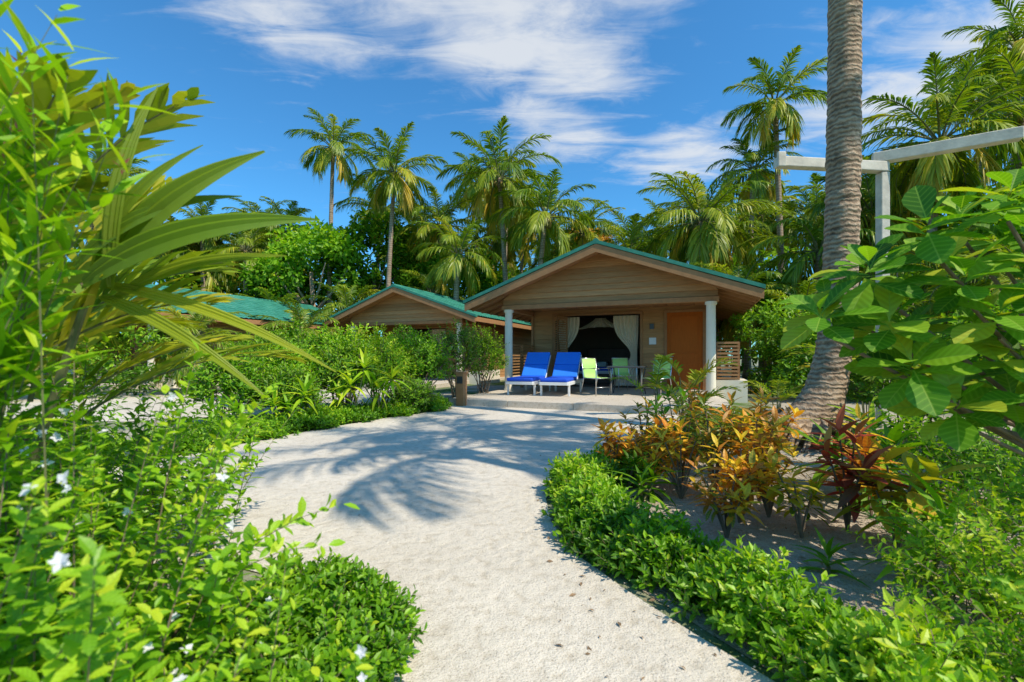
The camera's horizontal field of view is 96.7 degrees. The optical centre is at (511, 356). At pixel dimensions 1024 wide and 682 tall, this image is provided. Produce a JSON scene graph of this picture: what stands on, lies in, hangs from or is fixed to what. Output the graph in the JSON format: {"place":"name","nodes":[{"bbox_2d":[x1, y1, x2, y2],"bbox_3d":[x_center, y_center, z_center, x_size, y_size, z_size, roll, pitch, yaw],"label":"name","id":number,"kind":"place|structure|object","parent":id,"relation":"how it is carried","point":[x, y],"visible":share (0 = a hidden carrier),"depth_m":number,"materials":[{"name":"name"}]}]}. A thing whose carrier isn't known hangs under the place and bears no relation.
{"place":"outdoors","nodes":[
{"label":"outdoors","id":0,"kind":"place"},
{"bbox_2d":[4,388,394,421],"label":"sand path","id":1,"kind":"structure","parent":0,"point":[131,399],"depth_m":10.32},
{"bbox_2d":[119,301,251,393],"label":"young palm tree","id":2,"kind":"object","parent":1,"relation":"on","point":[195,331],"visible":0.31,"depth_m":13.01,"materials":[{"name":"green plant"}]},
{"bbox_2d":[251,313,338,409],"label":"garden shrub","id":3,"kind":"object","parent":1,"relation":"on","point":[288,338],"visible":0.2,"depth_m":9.16,"materials":[{"name":"green plant"}]},
{"bbox_2d":[108,405,774,681],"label":"sand path","id":4,"kind":"structure","parent":0,"point":[512,620],"depth_m":2.71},
{"bbox_2d":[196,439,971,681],"bbox_3d":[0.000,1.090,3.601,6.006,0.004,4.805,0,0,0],"label":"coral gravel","id":5,"kind":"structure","parent":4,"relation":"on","point":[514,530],"depth_m":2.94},
{"bbox_2d":[12,357,952,681],"bbox_3d":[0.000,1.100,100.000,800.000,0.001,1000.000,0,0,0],"label":"ground","id":6,"kind":"structure","parent":0,"point":[656,603],"depth_m":5.95,"materials":[{"name":"sand"}]},
{"bbox_2d":[0,0,178,579],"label":"oleander bush","id":7,"kind":"object","parent":6,"relation":"on","point":[22,243],"visible":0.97,"depth_m":0.93,"materials":[{"name":"green plant"}]},
{"bbox_2d":[0,317,272,634],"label":"flowering shrub","id":8,"kind":"object","parent":6,"relation":"on","point":[111,510],"visible":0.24,"depth_m":1.65,"materials":[{"name":"green plant"}]},
{"bbox_2d":[0,344,305,681],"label":"flowering shrub","id":9,"kind":"object","parent":6,"relation":"on","point":[91,599],"visible":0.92,"depth_m":0.98,"materials":[{"name":"green plant"}]},
{"bbox_2d":[5,363,307,562],"bbox_3d":[-2.284,0.546,2.360,2.240,1.112,2.241,0,0,0],"label":"flowering shrub","id":10,"kind":"object","parent":6,"relation":"on","point":[178,446],"visible":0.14,"depth_m":2.45,"materials":[{"name":"green plant"}]},
{"bbox_2d":[0,48,335,544],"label":"foreground palm plant","id":11,"kind":"object","parent":6,"relation":"on","point":[133,223],"visible":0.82,"depth_m":1.37,"materials":[{"name":"green plant"}]},
{"bbox_2d":[17,282,344,391],"bbox_3d":[-13.686,-0.897,20.104,7.320,3.995,12.546,0,0,22],"label":"bungalow","id":12,"kind":"object","parent":6,"relation":"on","point":[257,306],"visible":0.21,"depth_m":19.34,"materials":[{"name":"green tile"}]},
{"bbox_2d":[0,549,373,681],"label":"flowering shrub","id":13,"kind":"object","parent":6,"relation":"on","point":[314,672],"visible":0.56,"depth_m":0.93,"materials":[{"name":"green plant"}]},
{"bbox_2d":[9,325,401,398],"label":"garden shrubs","id":14,"kind":"object","parent":6,"relation":"on","point":[124,375],"visible":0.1,"depth_m":12.20,"materials":[{"name":"green plant"}]},
{"bbox_2d":[173,345,278,422],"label":"garden shrub","id":15,"kind":"object","parent":6,"relation":"on","point":[202,384],"visible":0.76,"depth_m":6.99,"materials":[{"name":"green plant"}]},
{"bbox_2d":[197,227,283,294],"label":"coconut palm tree","id":16,"kind":"object","parent":6,"relation":"on","point":[245,240],"visible":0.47,"depth_m":26.81,"materials":[{"name":"green plant"}]},
{"bbox_2d":[142,340,359,641],"bbox_3d":[-0.704,0.427,1.250,0.598,0.950,0.280,0,0,0],"label":"flowering shrub","id":17,"kind":"object","parent":6,"relation":"on","point":[271,544],"visible":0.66,"depth_m":1.23,"materials":[{"name":"green plant"}]},
{"bbox_2d":[74,393,452,466],"bbox_3d":[-3.097,0.949,7.042,1.336,0.480,6.364,0,0,29],"label":"hedge","id":18,"kind":"object","parent":6,"relation":"on","point":[326,418],"visible":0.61,"depth_m":6.85,"materials":[{"name":"green plant"}]},
{"bbox_2d":[226,253,326,308],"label":"broadleaf tree","id":19,"kind":"object","parent":6,"relation":"on","point":[250,292],"visible":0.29,"depth_m":27.02,"materials":[{"name":"green plant"}]},
{"bbox_2d":[246,196,319,289],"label":"coconut palm tree","id":20,"kind":"object","parent":6,"relation":"on","point":[295,211],"visible":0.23,"depth_m":29.16,"materials":[{"name":"green plant"}]},
{"bbox_2d":[243,354,331,412],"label":"garden shrub","id":21,"kind":"object","parent":6,"relation":"on","point":[284,378],"visible":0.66,"depth_m":7.29,"materials":[{"name":"green plant"}]},
{"bbox_2d":[251,335,328,413],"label":"garden shrub","id":22,"kind":"object","parent":6,"relation":"on","point":[271,361],"visible":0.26,"depth_m":8.15,"materials":[{"name":"green plant"}]},
{"bbox_2d":[156,544,427,681],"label":"hedge","id":23,"kind":"object","parent":6,"relation":"on","point":[343,608],"visible":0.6,"depth_m":1.53,"materials":[{"name":"green plant"}]},
{"bbox_2d":[252,372,336,421],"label":"dracaena plant","id":24,"kind":"object","parent":6,"relation":"on","point":[304,386],"visible":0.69,"depth_m":6.92,"materials":[{"name":"green plant"}]},
{"bbox_2d":[249,297,344,344],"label":"young palm tree","id":25,"kind":"object","parent":6,"relation":"on","point":[300,315],"visible":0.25,"depth_m":19.05,"materials":[{"name":"green plant"}]},
{"bbox_2d":[236,215,381,308],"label":"broadleaf tree","id":26,"kind":"object","parent":6,"relation":"on","point":[295,243],"visible":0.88,"depth_m":25.40,"materials":[{"name":"green plant"}]},
{"bbox_2d":[284,107,376,305],"bbox_3d":[-10.970,-6.878,27.936,5.016,15.957,4.923,0,0,0],"label":"coconut palm tree","id":27,"kind":"object","parent":6,"relation":"on","point":[326,156],"visible":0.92,"depth_m":27.64,"materials":[{"name":"green plant"}]},
{"bbox_2d":[299,281,380,340],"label":"young palm tree","id":28,"kind":"object","parent":6,"relation":"on","point":[344,298],"visible":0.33,"depth_m":22.49,"materials":[{"name":"green plant"}]},
{"bbox_2d":[308,320,383,406],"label":"garden shrub","id":29,"kind":"object","parent":6,"relation":"on","point":[332,339],"visible":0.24,"depth_m":9.20,"materials":[{"name":"green plant"}]},
{"bbox_2d":[312,330,390,406],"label":"garden shrub","id":30,"kind":"object","parent":6,"relation":"on","point":[328,375],"visible":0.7,"depth_m":8.34,"materials":[{"name":"green plant"}]},
{"bbox_2d":[318,347,384,418],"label":"dracaena plant","id":31,"kind":"object","parent":6,"relation":"on","point":[364,361],"visible":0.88,"depth_m":7.79,"materials":[{"name":"green plant"}]},
{"bbox_2d":[315,202,421,343],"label":"broadleaf tree","id":32,"kind":"object","parent":6,"relation":"on","point":[372,232],"visible":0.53,"depth_m":28.13,"materials":[{"name":"green plant"}]},
{"bbox_2d":[333,173,421,288],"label":"coconut palm tree","id":33,"kind":"object","parent":6,"relation":"on","point":[358,203],"visible":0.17,"depth_m":30.20,"materials":[{"name":"green plant"}]},
{"bbox_2d":[349,321,422,404],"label":"garden shrub","id":34,"kind":"object","parent":6,"relation":"on","point":[387,351],"visible":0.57,"depth_m":9.33,"materials":[{"name":"green plant"}]},
{"bbox_2d":[343,121,447,287],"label":"coconut palm tree","id":35,"kind":"object","parent":6,"relation":"on","point":[388,184],"visible":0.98,"depth_m":25.55,"materials":[{"name":"green plant"}]},
{"bbox_2d":[385,373,442,412],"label":"garden shrub","id":36,"kind":"object","parent":6,"relation":"on","point":[420,391],"visible":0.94,"depth_m":8.68,"materials":[{"name":"green plant"}]},
{"bbox_2d":[378,327,455,395],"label":"garden shrub","id":37,"kind":"object","parent":6,"relation":"on","point":[435,359],"visible":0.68,"depth_m":9.95,"materials":[{"name":"green plant"}]},
{"bbox_2d":[322,284,530,387],"bbox_3d":[-3.136,-0.897,21.934,7.320,3.995,12.546,0,0,22],"label":"bungalow","id":38,"kind":"object","parent":6,"relation":"on","point":[390,306],"visible":0.45,"depth_m":18.91,"materials":[{"name":"brown wood"}]},
{"bbox_2d":[394,186,483,287],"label":"coconut palm tree","id":39,"kind":"object","parent":6,"relation":"on","point":[423,230],"visible":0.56,"depth_m":27.27,"materials":[{"name":"green plant"}]},
{"bbox_2d":[396,240,502,299],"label":"broadleaf tree","id":40,"kind":"object","parent":6,"relation":"on","point":[410,281],"visible":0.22,"depth_m":26.67,"materials":[{"name":"green plant"}]},
{"bbox_2d":[409,216,507,300],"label":"coconut palm tree","id":41,"kind":"object","parent":6,"relation":"on","point":[446,269],"visible":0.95,"depth_m":21.50,"materials":[{"name":"green plant"}]},
{"bbox_2d":[423,316,495,397],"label":"garden shrub","id":42,"kind":"object","parent":6,"relation":"on","point":[462,337],"visible":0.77,"depth_m":11.05,"materials":[{"name":"green plant"}]},
{"bbox_2d":[452,322,509,392],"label":"garden shrub","id":43,"kind":"object","parent":6,"relation":"on","point":[495,355],"visible":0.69,"depth_m":11.74,"materials":[{"name":"green plant"}]},
{"bbox_2d":[436,115,562,281],"bbox_3d":[-0.775,-5.511,24.974,6.889,13.224,6.465,0,0,0],"label":"coconut palm tree","id":44,"kind":"object","parent":6,"relation":"on","point":[487,202],"visible":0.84,"depth_m":24.63,"materials":[{"name":"green plant"}]},
{"bbox_2d":[47,244,973,371],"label":"background foliage","id":45,"kind":"object","parent":6,"relation":"on","point":[195,283],"visible":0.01,"depth_m":30.04,"materials":[{"name":"green plant"}]},
{"bbox_2d":[45,172,992,370],"bbox_3d":[3.492,-6.329,38.350,91.727,14.870,20.609,0,0,0],"label":"distant palm grove","id":46,"kind":"object","parent":6,"relation":"on","point":[769,221],"visible":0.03,"depth_m":32.13,"materials":[{"name":"green plant"}]},
{"bbox_2d":[486,168,609,269],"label":"coconut palm tree","id":47,"kind":"object","parent":6,"relation":"on","point":[543,225],"visible":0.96,"depth_m":22.59,"materials":[{"name":"green plant"}]},
{"bbox_2d":[551,200,625,255],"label":"coconut palm tree","id":48,"kind":"object","parent":6,"relation":"on","point":[581,240],"visible":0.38,"depth_m":26.47,"materials":[{"name":"green plant"}]},
{"bbox_2d":[449,238,765,415],"bbox_3d":[3.634,-0.897,15.004,7.320,3.995,12.546,0,0,22],"label":"bungalow","id":49,"kind":"object","parent":6,"relation":"on","point":[603,303],"visible":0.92,"depth_m":12.15,"materials":[{"name":"brown wood"}]},
{"bbox_2d":[505,352,550,394],"bbox_3d":[0.497,0.417,11.972,0.730,1.065,2.000,0,0,19],"label":"sun lounger","id":50,"kind":"object","parent":49,"relation":"on","point":[535,368],"visible":0.84,"depth_m":12.26,"materials":[{"name":"fabric"}]},
{"bbox_2d":[539,352,582,396],"bbox_3d":[1.297,0.417,11.672,0.730,1.065,2.000,0,0,19],"label":"sun lounger","id":51,"kind":"object","parent":49,"relation":"on","point":[566,369],"visible":0.98,"depth_m":11.96,"materials":[{"name":"fabric"}]},
{"bbox_2d":[667,312,702,388],"bbox_3d":[4.953,-0.170,13.055,0.960,2.200,0.111,0,0,22],"label":"entrance door","id":52,"kind":"structure","parent":49,"relation":"in","point":[684,329],"depth_m":13.05,"materials":[{"name":"wood"}]},
{"bbox_2d":[597,213,672,254],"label":"coconut palm tree","id":53,"kind":"object","parent":6,"relation":"on","point":[636,218],"visible":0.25,"depth_m":23.34,"materials":[{"name":"green plant"}]},
{"bbox_2d":[608,353,700,436],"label":"areca palm","id":54,"kind":"object","parent":6,"relation":"on","point":[656,378],"visible":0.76,"depth_m":5.66,"materials":[{"name":"green plant"}]},
{"bbox_2d":[650,353,737,429],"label":"areca palm","id":55,"kind":"object","parent":6,"relation":"on","point":[698,376],"visible":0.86,"depth_m":5.80,"materials":[{"name":"green plant"}]},
{"bbox_2d":[629,156,786,274],"bbox_3d":[8.380,-3.578,19.879,6.216,9.360,6.700,0,0,0],"label":"coconut palm tree","id":56,"kind":"object","parent":6,"relation":"on","point":[720,232],"visible":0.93,"depth_m":19.19,"materials":[{"name":"green plant"}]},
{"bbox_2d":[662,183,795,376],"bbox_3d":[10.173,-3.288,22.030,5.561,8.778,5.503,0,0,0],"label":"coconut palm tree","id":57,"kind":"object","parent":6,"relation":"on","point":[744,222],"visible":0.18,"depth_m":21.09,"materials":[{"name":"green plant"}]},
{"bbox_2d":[690,248,809,379],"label":"young palm tree","id":58,"kind":"object","parent":6,"relation":"on","point":[726,329],"visible":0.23,"depth_m":16.93,"materials":[{"name":"green plant"}]},
{"bbox_2d":[705,127,802,377],"bbox_3d":[12.363,-4.965,23.040,4.797,12.131,4.279,0,0,-44],"label":"coconut palm tree","id":59,"kind":"object","parent":6,"relation":"on","point":[765,174],"visible":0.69,"depth_m":22.73,"materials":[{"name":"green plant"}]},
{"bbox_2d":[719,45,827,378],"bbox_3d":[12.913,-6.563,21.956,4.857,15.328,5.148,0,0,0],"label":"coconut palm tree","id":60,"kind":"object","parent":6,"relation":"on","point":[776,110],"visible":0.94,"depth_m":21.70,"materials":[{"name":"green plant"}]},
{"bbox_2d":[731,279,817,389],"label":"young palm tree","id":61,"kind":"object","parent":6,"relation":"on","point":[807,284],"visible":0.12,"depth_m":14.57,"materials":[{"name":"green plant"}]},
{"bbox_2d":[620,416,1023,681],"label":"planting bed","id":62,"kind":"object","parent":6,"relation":"on","point":[855,592],"visible":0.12,"depth_m":2.74,"materials":[{"name":"soil"}]},
{"bbox_2d":[591,418,638,464],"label":"croton plant","id":63,"kind":"object","parent":62,"relation":"on","point":[610,441],"visible":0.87,"depth_m":4.15,"materials":[{"name":"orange plant"}]},
{"bbox_2d":[607,458,687,510],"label":"dracaena plant","id":64,"kind":"object","parent":62,"relation":"on","point":[644,477],"visible":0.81,"depth_m":3.46,"materials":[{"name":"green plant"}]},
{"bbox_2d":[617,415,683,479],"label":"croton plant","id":65,"kind":"object","parent":62,"relation":"on","point":[639,450],"visible":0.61,"depth_m":3.92,"materials":[{"name":"orange plant"}]},
{"bbox_2d":[572,407,754,487],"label":"hedge","id":66,"kind":"object","parent":62,"relation":"on","point":[621,466],"visible":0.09,"depth_m":4.37,"materials":[{"name":"green plant"}]},
{"bbox_2d":[639,386,704,469],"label":"croton plant","id":67,"kind":"object","parent":62,"relation":"on","point":[662,413],"visible":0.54,"depth_m":4.41,"materials":[{"name":"green plant"}]},
{"bbox_2d":[643,401,716,480],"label":"croton plant","id":68,"kind":"object","parent":62,"relation":"on","point":[676,409],"visible":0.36,"depth_m":3.90,"materials":[{"name":"orange plant"}]},
{"bbox_2d":[645,417,723,498],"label":"croton plant","id":69,"kind":"object","parent":62,"relation":"on","point":[681,490],"visible":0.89,"depth_m":3.51,"materials":[{"name":"orange plant"}]},
{"bbox_2d":[677,379,720,458],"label":"croton plant","id":70,"kind":"object","parent":62,"relation":"on","point":[692,394],"visible":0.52,"depth_m":4.80,"materials":[{"name":"orange plant"}]},
{"bbox_2d":[679,454,764,537],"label":"croton plant","id":71,"kind":"object","parent":62,"relation":"on","point":[729,509],"visible":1,"depth_m":2.74,"materials":[{"name":"orange plant"}]},
{"bbox_2d":[682,391,767,491],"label":"croton plant","id":72,"kind":"object","parent":62,"relation":"on","point":[725,415],"visible":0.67,"depth_m":3.57,"materials":[{"name":"orange plant"}]},
{"bbox_2d":[702,426,788,522],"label":"croton plant","id":73,"kind":"object","parent":62,"relation":"on","point":[754,479],"visible":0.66,"depth_m":2.92,"materials":[{"name":"orange plant"}]},
{"bbox_2d":[712,386,797,454],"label":"croton plant","id":74,"kind":"object","parent":62,"relation":"on","point":[765,401],"visible":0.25,"depth_m":3.98,"materials":[{"name":"orange plant"}]},
{"bbox_2d":[709,403,808,501],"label":"croton plant","id":75,"kind":"object","parent":62,"relation":"on","point":[779,423],"visible":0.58,"depth_m":3.32,"materials":[{"name":"orange plant"}]},
{"bbox_2d":[540,448,1005,681],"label":"hedge","id":76,"kind":"object","parent":62,"relation":"on","point":[804,630],"visible":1,"depth_m":1.78,"materials":[{"name":"green plant"}]},
{"bbox_2d":[742,432,806,517],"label":"croton plant","id":77,"kind":"object","parent":62,"relation":"on","point":[768,506],"visible":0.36,"depth_m":3.08,"materials":[{"name":"orange plant"}]},
{"bbox_2d":[756,452,838,537],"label":"croton plant","id":78,"kind":"object","parent":62,"relation":"on","point":[788,490],"visible":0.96,"depth_m":2.77,"materials":[{"name":"orange plant"}]},
{"bbox_2d":[747,0,863,453],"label":"coconut palm tree","id":79,"kind":"object","parent":62,"relation":"on","point":[827,381],"visible":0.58,"depth_m":5.67,"materials":[{"name":"brown plant"}]},
{"bbox_2d":[794,526,885,589],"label":"dracaena plant","id":80,"kind":"object","parent":62,"relation":"on","point":[829,551],"visible":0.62,"depth_m":2.29,"materials":[{"name":"green plant"}]},
{"bbox_2d":[796,404,914,531],"bbox_3d":[2.107,0.707,2.829,0.510,0.790,0.582,0,0,-28],"label":"cordyline plant","id":81,"kind":"object","parent":62,"relation":"on","point":[845,481],"visible":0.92,"depth_m":2.83,"materials":[{"name":"red plant"}]},
{"bbox_2d":[822,403,902,515],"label":"croton plant","id":82,"kind":"object","parent":62,"relation":"on","point":[864,441],"visible":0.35,"depth_m":3.08,"materials":[{"name":"red plant"}]},
{"bbox_2d":[772,415,962,511],"bbox_3d":[2.655,0.905,3.513,1.330,0.917,0.999,0,0,30],"label":"dracaena plant","id":83,"kind":"object","parent":62,"relation":"on","point":[895,434],"visible":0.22,"depth_m":3.44,"materials":[{"name":"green plant"}]},
{"bbox_2d":[818,396,953,460],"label":"dracaena plant","id":84,"kind":"object","parent":62,"relation":"on","point":[871,414],"visible":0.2,"depth_m":4.89,"materials":[{"name":"red plant"}]},
{"bbox_2d":[774,126,1023,427],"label":"white timber pergola","id":85,"kind":"object","parent":62,"relation":"on","point":[878,164],"visible":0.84,"depth_m":6.80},
{"bbox_2d":[778,166,1023,456],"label":"broad leaved shrub","id":86,"kind":"object","parent":62,"relation":"on","point":[868,304],"visible":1,"depth_m":1.83,"materials":[{"name":"green plant"}]},
{"bbox_2d":[831,436,993,548],"bbox_3d":[2.243,0.788,2.583,0.569,0.627,0.716,0,0,-34],"label":"croton plant","id":87,"kind":"object","parent":62,"relation":"on","point":[910,461],"visible":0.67,"depth_m":2.58,"materials":[{"name":"green plant"}]},
{"bbox_2d":[846,314,980,441],"bbox_3d":[5.227,0.281,5.878,2.188,1.652,2.053,0,0,0],"label":"garden shrub","id":88,"kind":"object","parent":62,"relation":"on","point":[867,390],"visible":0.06,"depth_m":5.67,"materials":[{"name":"green plant"}]},
{"bbox_2d":[813,416,1023,556],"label":"flowering shrub","id":89,"kind":"object","parent":62,"relation":"on","point":[1017,482],"visible":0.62,"depth_m":2.50,"materials":[{"name":"green plant"}]},
{"bbox_2d":[841,584,1023,681],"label":"flowering shrub","id":90,"kind":"object","parent":62,"relation":"on","point":[1015,669],"visible":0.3,"depth_m":1.52,"materials":[{"name":"green plant"}]},
{"bbox_2d":[842,474,1023,630],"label":"flowering shrub","id":91,"kind":"object","parent":62,"relation":"on","point":[910,541],"visible":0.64,"depth_m":1.89,"materials":[{"name":"green plant"}]},
{"bbox_2d":[843,386,1023,523],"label":"flowering shrub","id":92,"kind":"object","parent":62,"relation":"on","point":[964,453],"visible":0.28,"depth_m":3.38,"materials":[{"name":"green plant"}]},
{"bbox_2d":[848,464,1020,605],"bbox_3d":[2.087,0.898,2.162,0.746,0.736,0.727,0,0,25],"label":"dracaena plant","id":93,"kind":"object","parent":62,"relation":"on","point":[937,502],"visible":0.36,"depth_m":2.20,"materials":[{"name":"green plant"}]},
{"bbox_2d":[868,452,1023,678],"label":"flowering shrub","id":94,"kind":"object","parent":62,"relation":"on","point":[1008,589],"visible":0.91,"depth_m":1.70,"materials":[{"name":"green plant"}]},
{"bbox_2d":[891,588,1023,681],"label":"flowering shrub","id":95,"kind":"object","parent":62,"relation":"on","point":[1012,627],"visible":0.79,"depth_m":1.37,"materials":[{"name":"green plant"}]},
{"bbox_2d":[736,206,908,295],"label":"coconut palm tree","id":96,"kind":"object","parent":6,"relation":"on","point":[797,270],"visible":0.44,"depth_m":16.83,"materials":[{"name":"green plant"}]},
{"bbox_2d":[782,139,924,284],"bbox_3d":[14.348,-3.474,18.964,5.638,9.151,5.336,0,0,-35],"label":"coconut palm tree","id":97,"kind":"object","parent":6,"relation":"on","point":[818,206],"visible":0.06,"depth_m":19.35,"materials":[{"name":"green plant"}]},
{"bbox_2d":[728,290,1021,402],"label":"garden shrubs","id":98,"kind":"object","parent":6,"relation":"on","point":[783,368],"visible":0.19,"depth_m":11.61,"materials":[{"name":"green plant"}]},
{"bbox_2d":[801,155,971,280],"bbox_3d":[13.548,-2.949,17.016,5.136,8.100,4.825,0,0,22],"label":"coconut palm tree","id":99,"kind":"object","parent":6,"relation":"on","point":[869,221],"visible":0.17,"depth_m":16.51,"materials":[{"name":"green plant"}]},
{"bbox_2d":[859,214,1023,323],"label":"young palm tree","id":100,"kind":"object","parent":6,"relation":"on","point":[936,266],"visible":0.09,"depth_m":13.08,"materials":[{"name":"green plant"}]},
{"bbox_2d":[861,30,1023,292],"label":"coconut palm tree","id":101,"kind":"object","parent":6,"relation":"on","point":[936,171],"visible":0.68,"depth_m":14.49,"materials":[{"name":"green plant"}]},
{"bbox_2d":[915,235,1023,339],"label":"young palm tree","id":102,"kind":"object","parent":6,"relation":"on","point":[1003,281],"visible":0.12,"depth_m":10.45,"materials":[{"name":"green plant"}]},
{"bbox_2d":[929,45,1023,185],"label":"coconut palm tree","id":103,"kind":"object","parent":6,"relation":"on","point":[1011,116],"visible":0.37,"depth_m":16.37,"materials":[{"name":"green plant"}]},
{"bbox_2d":[934,0,1023,169],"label":"coconut palm tree","id":104,"kind":"object","parent":6,"relation":"on","point":[1013,40],"visible":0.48,"depth_m":18.00,"materials":[{"name":"green plant"}]},
{"bbox_2d":[0,0,1023,355],"label":"sky","id":105,"kind":"structure","parent":0,"point":[624,92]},
{"bbox_2d":[904,168,1023,314],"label":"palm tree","id":106,"kind":"object","parent":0,"point":[979,208],"visible":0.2,"depth_m":13.99,"materials":[{"name":"green plant"}]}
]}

